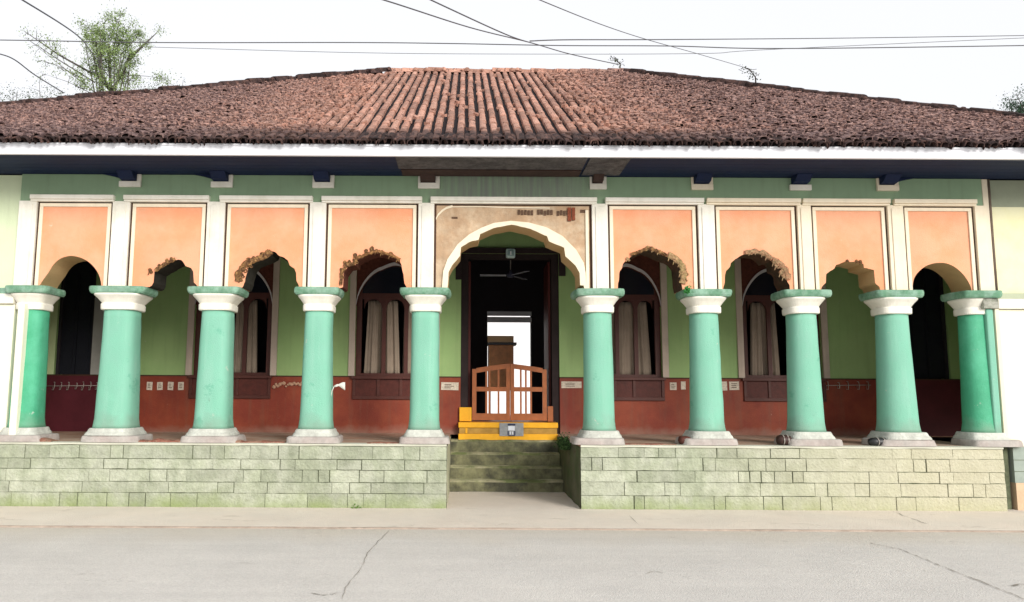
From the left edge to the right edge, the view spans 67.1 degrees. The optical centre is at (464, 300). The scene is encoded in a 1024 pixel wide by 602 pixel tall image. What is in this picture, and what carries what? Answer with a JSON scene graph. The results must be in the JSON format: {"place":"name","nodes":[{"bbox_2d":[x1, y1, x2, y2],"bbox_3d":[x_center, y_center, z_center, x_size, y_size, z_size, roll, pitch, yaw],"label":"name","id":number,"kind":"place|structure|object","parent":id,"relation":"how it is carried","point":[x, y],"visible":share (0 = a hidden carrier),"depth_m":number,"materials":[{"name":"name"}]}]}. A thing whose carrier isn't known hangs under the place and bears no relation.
{"place":"outdoors","nodes":[
{"label":"outdoors","id":0,"kind":"place"},
{"bbox_2d":[487,336,516,412],"bbox_3d":[0.760,1.577,16.017,0.599,1.675,0.500,0,-7,0],"label":"lectern","id":1,"kind":"object","parent":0,"point":[500,350],"visible":0.59,"depth_m":15.87,"materials":[{"name":"orange wood"}]},
{"bbox_2d":[0,527,1023,601],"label":"road","id":2,"kind":"structure","parent":0,"point":[201,565],"depth_m":7.15,"materials":[{"name":"concrete"}]},
{"bbox_2d":[0,525,1023,532],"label":"kerb","id":3,"kind":"structure","parent":2,"relation":"on","point":[791,530],"depth_m":9.04,"materials":[{"name":"grey concrete"}]},
{"bbox_2d":[0,489,1023,530],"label":"pavement","id":4,"kind":"structure","parent":0,"point":[514,510],"depth_m":9.87,"materials":[{"name":"concrete"}]},
{"bbox_2d":[0,39,1023,48],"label":"power cable","id":5,"kind":"object","parent":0,"point":[513,44],"visible":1,"depth_m":26.21,"materials":[{"name":"black rubber"}]},
{"bbox_2d":[0,0,1023,110],"label":"sky","id":6,"kind":"structure","parent":0,"point":[967,77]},
{"bbox_2d":[158,38,1016,53],"bbox_3d":[8.342,-10.274,30.439,41.552,1.168,0.020,0,-7,0],"label":"power cable","id":7,"kind":"object","parent":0,"point":[681,53],"visible":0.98,"depth_m":30.38,"materials":[{"name":"black rubber"}]},
{"bbox_2d":[530,35,1023,41],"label":"power cable","id":8,"kind":"object","parent":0,"point":[757,38],"visible":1,"depth_m":22.36,"materials":[{"name":"black rubber"}]},
{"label":"ground","id":9,"kind":"structure","parent":0,"visible":0},
{"bbox_2d":[0,79,47,100],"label":"distant tree","id":10,"kind":"object","parent":9,"relation":"on","point":[15,96],"visible":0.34,"depth_m":38.01,"materials":[{"name":"green plant"}]},
{"bbox_2d":[17,76,86,98],"bbox_3d":[-20.106,-2.814,37.795,4.583,17.553,3.359,0,-7,0],"label":"distant tree","id":11,"kind":"object","parent":9,"relation":"on","point":[29,96],"visible":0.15,"depth_m":38.14,"materials":[{"name":"green plant"}]},
{"bbox_2d":[19,0,175,92],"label":"leafy tree","id":12,"kind":"object","parent":9,"relation":"on","point":[103,49],"visible":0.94,"depth_m":32.31,"materials":[{"name":"green plant"}]},
{"bbox_2d":[131,73,202,88],"bbox_3d":[-15.283,-2.763,37.842,4.528,17.513,2.519,-1,-7,7],"label":"distant tree","id":13,"kind":"object","parent":9,"relation":"on","point":[138,87],"visible":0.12,"depth_m":38.40,"materials":[{"name":"green plant"}]},
{"bbox_2d":[487,316,529,413],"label":"courtyard wall","id":14,"kind":"structure","parent":9,"relation":"on","point":[520,332],"depth_m":36.95,"materials":[{"name":"white paint"}]},
{"bbox_2d":[0,67,1023,510],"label":"arcaded hall","id":15,"kind":"structure","parent":9,"relation":"on","point":[162,233],"depth_m":11.19,"materials":[{"name":"paint"}]},
{"bbox_2d":[0,54,63,92],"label":"power cable","id":16,"kind":"object","parent":15,"relation":"attached to","point":[31,72],"visible":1,"depth_m":18.60,"materials":[{"name":"black rubber"}]},
{"bbox_2d":[39,437,57,441],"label":"clay slab","id":17,"kind":"structure","parent":15,"relation":"on","point":[44,439],"depth_m":10.77,"materials":[{"name":"ceramic"}]},
{"bbox_2d":[22,0,107,74],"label":"power cable","id":18,"kind":"object","parent":15,"relation":"attached to","point":[62,25],"visible":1,"depth_m":16.28,"materials":[{"name":"black rubber"}]},
{"bbox_2d":[52,382,97,389],"bbox_3d":[-6.961,1.501,13.617,1.026,0.151,0.052,0,-7,0],"label":"hook rail","id":19,"kind":"object","parent":15,"relation":"attached to","point":[83,385],"visible":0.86,"depth_m":13.62,"materials":[{"name":"metal"}]},
{"bbox_2d":[55,261,96,374],"bbox_3d":[-6.979,0.171,13.909,0.655,2.303,0.070,0,-7,0],"label":"window","id":20,"kind":"structure","parent":15,"relation":"in","point":[70,322],"depth_m":13.87,"materials":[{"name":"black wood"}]},
{"bbox_2d":[146,382,152,389],"bbox_3d":[-5.591,1.506,13.646,0.102,0.147,0.010,0,-7,0],"label":"paper notice","id":21,"kind":"object","parent":15,"relation":"attached to","point":[149,385],"visible":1,"depth_m":13.65,"materials":[{"name":"white paper"}]},
{"bbox_2d":[157,382,162,389],"bbox_3d":[-5.408,1.508,13.646,0.102,0.144,0.010,0,-7,0],"label":"paper notice","id":22,"kind":"object","parent":15,"relation":"attached to","point":[159,385],"visible":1,"depth_m":13.64,"materials":[{"name":"white paper"}]},
{"bbox_2d":[148,438,172,441],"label":"clay slab","id":23,"kind":"structure","parent":15,"relation":"on","point":[160,440],"depth_m":10.76,"materials":[{"name":"ceramic"}]},
{"bbox_2d":[167,382,173,389],"bbox_3d":[-5.218,1.506,13.647,0.103,0.149,0.010,0,-7,0],"label":"paper notice","id":24,"kind":"object","parent":15,"relation":"attached to","point":[170,385],"visible":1,"depth_m":13.65,"materials":[{"name":"white paper"}]},
{"bbox_2d":[178,382,183,389],"bbox_3d":[-5.035,1.507,13.647,0.102,0.144,0.010,0,-7,0],"label":"paper notice","id":25,"kind":"object","parent":15,"relation":"attached to","point":[180,385],"visible":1,"depth_m":13.64,"materials":[{"name":"white paper"}]},
{"bbox_2d":[185,258,279,398],"bbox_3d":[-4.153,0.387,13.864,1.611,2.716,0.270,0,-7,0],"label":"window","id":26,"kind":"structure","parent":15,"relation":"in","point":[267,280],"depth_m":13.79,"materials":[{"name":"brown wood"}]},
{"bbox_2d":[234,300,256,372],"bbox_3d":[-3.983,0.652,13.960,0.462,1.351,0.069,0,-7,0],"label":"curtain","id":27,"kind":"object","parent":15,"relation":"hanging from","point":[251,344],"visible":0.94,"depth_m":13.95,"materials":[{"name":"fabric"}]},
{"bbox_2d":[241,440,285,442],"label":"clay slab","id":28,"kind":"structure","parent":15,"relation":"on","point":[262,441],"depth_m":10.75,"materials":[{"name":"ceramic"}]},
{"bbox_2d":[272,381,301,388],"bbox_3d":[-3.134,1.487,13.636,0.559,0.134,0.032,0,-7,0],"label":"torn frill","id":29,"kind":"object","parent":15,"relation":"attached to","point":[284,383],"visible":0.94,"depth_m":13.62,"materials":[{"name":"beige paper"}]},
{"bbox_2d":[331,382,344,396],"bbox_3d":[-1.825,1.400,11.046,0.220,0.469,0.059,-1,-7,9],"label":"wall lamp","id":30,"kind":"object","parent":15,"relation":"attached to","point":[342,385],"visible":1,"depth_m":11.04,"materials":[{"name":"white metal"}]},
{"bbox_2d":[364,300,399,372],"bbox_3d":[-1.494,0.665,13.960,0.654,1.351,0.070,0,-7,0],"label":"curtain","id":31,"kind":"object","parent":15,"relation":"hanging from","point":[373,354],"visible":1,"depth_m":13.95,"materials":[{"name":"fabric"}]},
{"bbox_2d":[367,441,398,443],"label":"clay slab","id":32,"kind":"structure","parent":15,"relation":"on","point":[383,442],"depth_m":10.76,"materials":[{"name":"ceramic"}]},
{"bbox_2d":[348,257,439,398],"bbox_3d":[-1.258,0.402,13.864,1.621,2.716,0.270,0,-7,0],"label":"window","id":33,"kind":"structure","parent":15,"relation":"in","point":[380,279],"depth_m":13.83,"materials":[{"name":"brown wood"}]},
{"bbox_2d":[402,306,411,372],"bbox_3d":[-0.902,0.668,13.960,0.445,1.351,0.070,0,-7,0],"label":"curtain","id":34,"kind":"object","parent":15,"relation":"hanging from","point":[409,339],"visible":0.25,"depth_m":13.94,"materials":[{"name":"fabric"}]},
{"bbox_2d":[441,382,458,389],"bbox_3d":[-0.268,1.511,13.649,0.313,0.141,0.010,0,-7,0],"label":"paper notice","id":35,"kind":"object","parent":15,"relation":"attached to","point":[449,385],"visible":1,"depth_m":13.65,"materials":[{"name":"white paper"}]},
{"bbox_2d":[430,0,529,42],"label":"power cable","id":36,"kind":"object","parent":15,"relation":"attached to","point":[478,21],"visible":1,"depth_m":11.70,"materials":[{"name":"black rubber"}]},
{"bbox_2d":[383,0,618,64],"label":"power cable","id":37,"kind":"object","parent":15,"relation":"attached to","point":[486,31],"visible":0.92,"depth_m":13.39,"materials":[{"name":"black rubber"}]},
{"bbox_2d":[480,260,528,279],"bbox_3d":[0.801,-0.891,15.607,1.001,0.834,1.133,0,-7,0],"label":"ceiling fan","id":38,"kind":"object","parent":15,"relation":"hanging from","point":[510,274],"visible":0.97,"depth_m":15.56,"materials":[{"name":"metal"}]},
{"bbox_2d":[459,364,552,421],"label":"wooden gate","id":39,"kind":"structure","parent":15,"relation":"attached to","point":[470,413],"depth_m":13.59,"materials":[{"name":"orange wood"}]},
{"bbox_2d":[458,421,557,439],"bbox_3d":[0.750,2.286,13.592,1.729,0.313,0.527,0,-7,0],"label":"threshold step","id":40,"kind":"object","parent":15,"relation":"on","point":[514,430],"visible":0.91,"depth_m":13.36,"materials":[{"name":"yellow paint"}]},
{"bbox_2d":[506,249,514,257],"bbox_3d":[0.818,-0.857,13.832,0.170,0.170,0.091,0,-7,0],"label":"bulkhead lamp","id":41,"kind":"object","parent":15,"relation":"attached to","point":[510,253],"visible":1,"depth_m":13.80,"materials":[{"name":"white glass"}]},
{"bbox_2d":[456,248,565,433],"bbox_3d":[0.805,0.792,14.197,2.080,3.404,1.020,0,-7,0],"label":"doorway","id":42,"kind":"structure","parent":15,"relation":"in","point":[463,273],"depth_m":13.89,"materials":[{"name":"red paint"}]},
{"bbox_2d":[553,432,570,450],"bbox_3d":[1.539,2.160,11.944,0.309,0.317,1.042,0,-7,0],"label":"fern plant","id":43,"kind":"object","parent":15,"relation":"attached to","point":[562,443],"visible":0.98,"depth_m":11.78,"materials":[{"name":"green plant"}]},
{"bbox_2d":[561,381,581,387],"bbox_3d":[1.888,1.486,13.654,0.357,0.118,0.010,0,-7,0],"label":"paper notice","id":44,"kind":"object","parent":15,"relation":"attached to","point":[571,384],"visible":1,"depth_m":13.65,"materials":[{"name":"white paper"}]},
{"bbox_2d":[610,56,624,67],"bbox_3d":[3.556,-5.607,18.091,0.385,0.422,0.182,2,-7,-15],"label":"roof weed","id":45,"kind":"object","parent":15,"relation":"on","point":[616,60],"visible":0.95,"depth_m":18.09,"materials":[{"name":"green plant"}]},
{"bbox_2d":[611,302,651,374],"bbox_3d":[2.946,0.688,13.961,0.864,1.351,0.069,0,-7,0],"label":"curtain","id":46,"kind":"object","parent":15,"relation":"hanging from","point":[626,345],"visible":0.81,"depth_m":13.95,"materials":[{"name":"fabric"}]},
{"bbox_2d":[613,255,668,400],"bbox_3d":[2.908,0.424,13.864,1.442,2.716,0.270,0,-7,0],"label":"window","id":47,"kind":"structure","parent":15,"relation":"in","point":[641,278],"depth_m":13.84,"materials":[{"name":"brown wood"}]},
{"bbox_2d":[540,0,748,68],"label":"power cable","id":48,"kind":"object","parent":15,"relation":"attached to","point":[628,33],"visible":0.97,"depth_m":16.21,"materials":[{"name":"black rubber"}]},
{"bbox_2d":[625,443,675,444],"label":"clay slab","id":49,"kind":"structure","parent":15,"relation":"on","point":[648,444],"depth_m":10.75,"materials":[{"name":"ceramic"}]},
{"bbox_2d":[670,382,676,389],"bbox_3d":[3.692,1.512,13.652,0.119,0.133,0.010,0,-7,0],"label":"paper notice","id":50,"kind":"object","parent":15,"relation":"attached to","point":[673,385],"visible":1,"depth_m":13.65,"materials":[{"name":"white paper"}]},
{"bbox_2d":[681,381,685,389],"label":"paper notice","id":51,"kind":"object","parent":15,"relation":"attached to","point":[683,385],"visible":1,"depth_m":13.65,"materials":[{"name":"white paper"}]},
{"bbox_2d":[678,436,689,443],"bbox_3d":[3.097,1.963,10.866,0.180,0.121,0.180,0,-7,0],"label":"bag","id":52,"kind":"object","parent":15,"relation":"on","point":[681,439],"visible":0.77,"depth_m":10.80,"materials":[{"name":"brown fabric"}]},
{"bbox_2d":[682,281,691,293],"bbox_3d":[3.190,-0.184,11.002,0.156,0.180,0.133,0,-7,0],"label":"weed plant","id":53,"kind":"object","parent":15,"relation":"on","point":[687,290],"visible":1,"depth_m":10.98,"materials":[{"name":"green plant"}]},
{"bbox_2d":[722,382,726,390],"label":"paper notice","id":54,"kind":"object","parent":15,"relation":"attached to","point":[724,386],"visible":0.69,"depth_m":13.65,"materials":[{"name":"white paper"}]},
{"bbox_2d":[729,382,738,389],"bbox_3d":[4.773,1.504,13.653,0.177,0.154,0.010,0,-7,0],"label":"paper notice","id":55,"kind":"object","parent":15,"relation":"attached to","point":[733,385],"visible":1,"depth_m":13.65,"materials":[{"name":"white paper"}]},
{"bbox_2d":[739,66,760,82],"bbox_3d":[5.867,-4.662,15.857,0.426,0.477,0.263,0,-7,0],"label":"roof weed","id":56,"kind":"object","parent":15,"relation":"on","point":[750,73],"visible":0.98,"depth_m":15.87,"materials":[{"name":"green plant"}]},
{"bbox_2d":[750,302,779,374],"bbox_3d":[5.424,0.701,13.961,0.546,1.351,0.068,0,-7,0],"label":"curtain","id":57,"kind":"object","parent":15,"relation":"hanging from","point":[758,354],"visible":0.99,"depth_m":13.96,"materials":[{"name":"fabric"}]},
{"bbox_2d":[734,258,829,401],"bbox_3d":[5.675,0.438,13.864,1.622,2.716,0.270,0,-7,0],"label":"window","id":58,"kind":"structure","parent":15,"relation":"in","point":[753,283],"depth_m":13.80,"materials":[{"name":"brown wood"}]},
{"bbox_2d":[776,434,791,444],"bbox_3d":[4.493,1.953,10.848,0.220,0.154,0.205,0,-7,0],"label":"bag","id":59,"kind":"object","parent":15,"relation":"on","point":[782,439],"visible":1,"depth_m":10.78,"materials":[{"name":"fabric"}]},
{"bbox_2d":[826,381,868,389],"bbox_3d":[6.779,1.496,13.627,0.834,0.156,0.052,0,-7,0],"label":"hook rail","id":60,"kind":"object","parent":15,"relation":"attached to","point":[839,385],"visible":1,"depth_m":13.62,"materials":[{"name":"metal"}]},
{"bbox_2d":[867,437,887,445],"bbox_3d":[5.813,1.973,10.826,0.300,0.126,0.205,0,-7,0],"label":"bag","id":61,"kind":"object","parent":15,"relation":"on","point":[874,441],"visible":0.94,"depth_m":10.76,"materials":[{"name":"grey fabric"}]},
{"bbox_2d":[908,268,948,378],"bbox_3d":[8.300,0.251,13.909,0.701,2.303,0.070,0,-7,0],"label":"window","id":62,"kind":"structure","parent":15,"relation":"in","point":[933,325],"depth_m":13.87,"materials":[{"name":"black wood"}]},
{"bbox_2d":[996,84,1023,112],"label":"distant tree","id":63,"kind":"object","parent":9,"relation":"on","point":[1019,108],"visible":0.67,"depth_m":36.26,"materials":[{"name":"green plant"}]}
]}

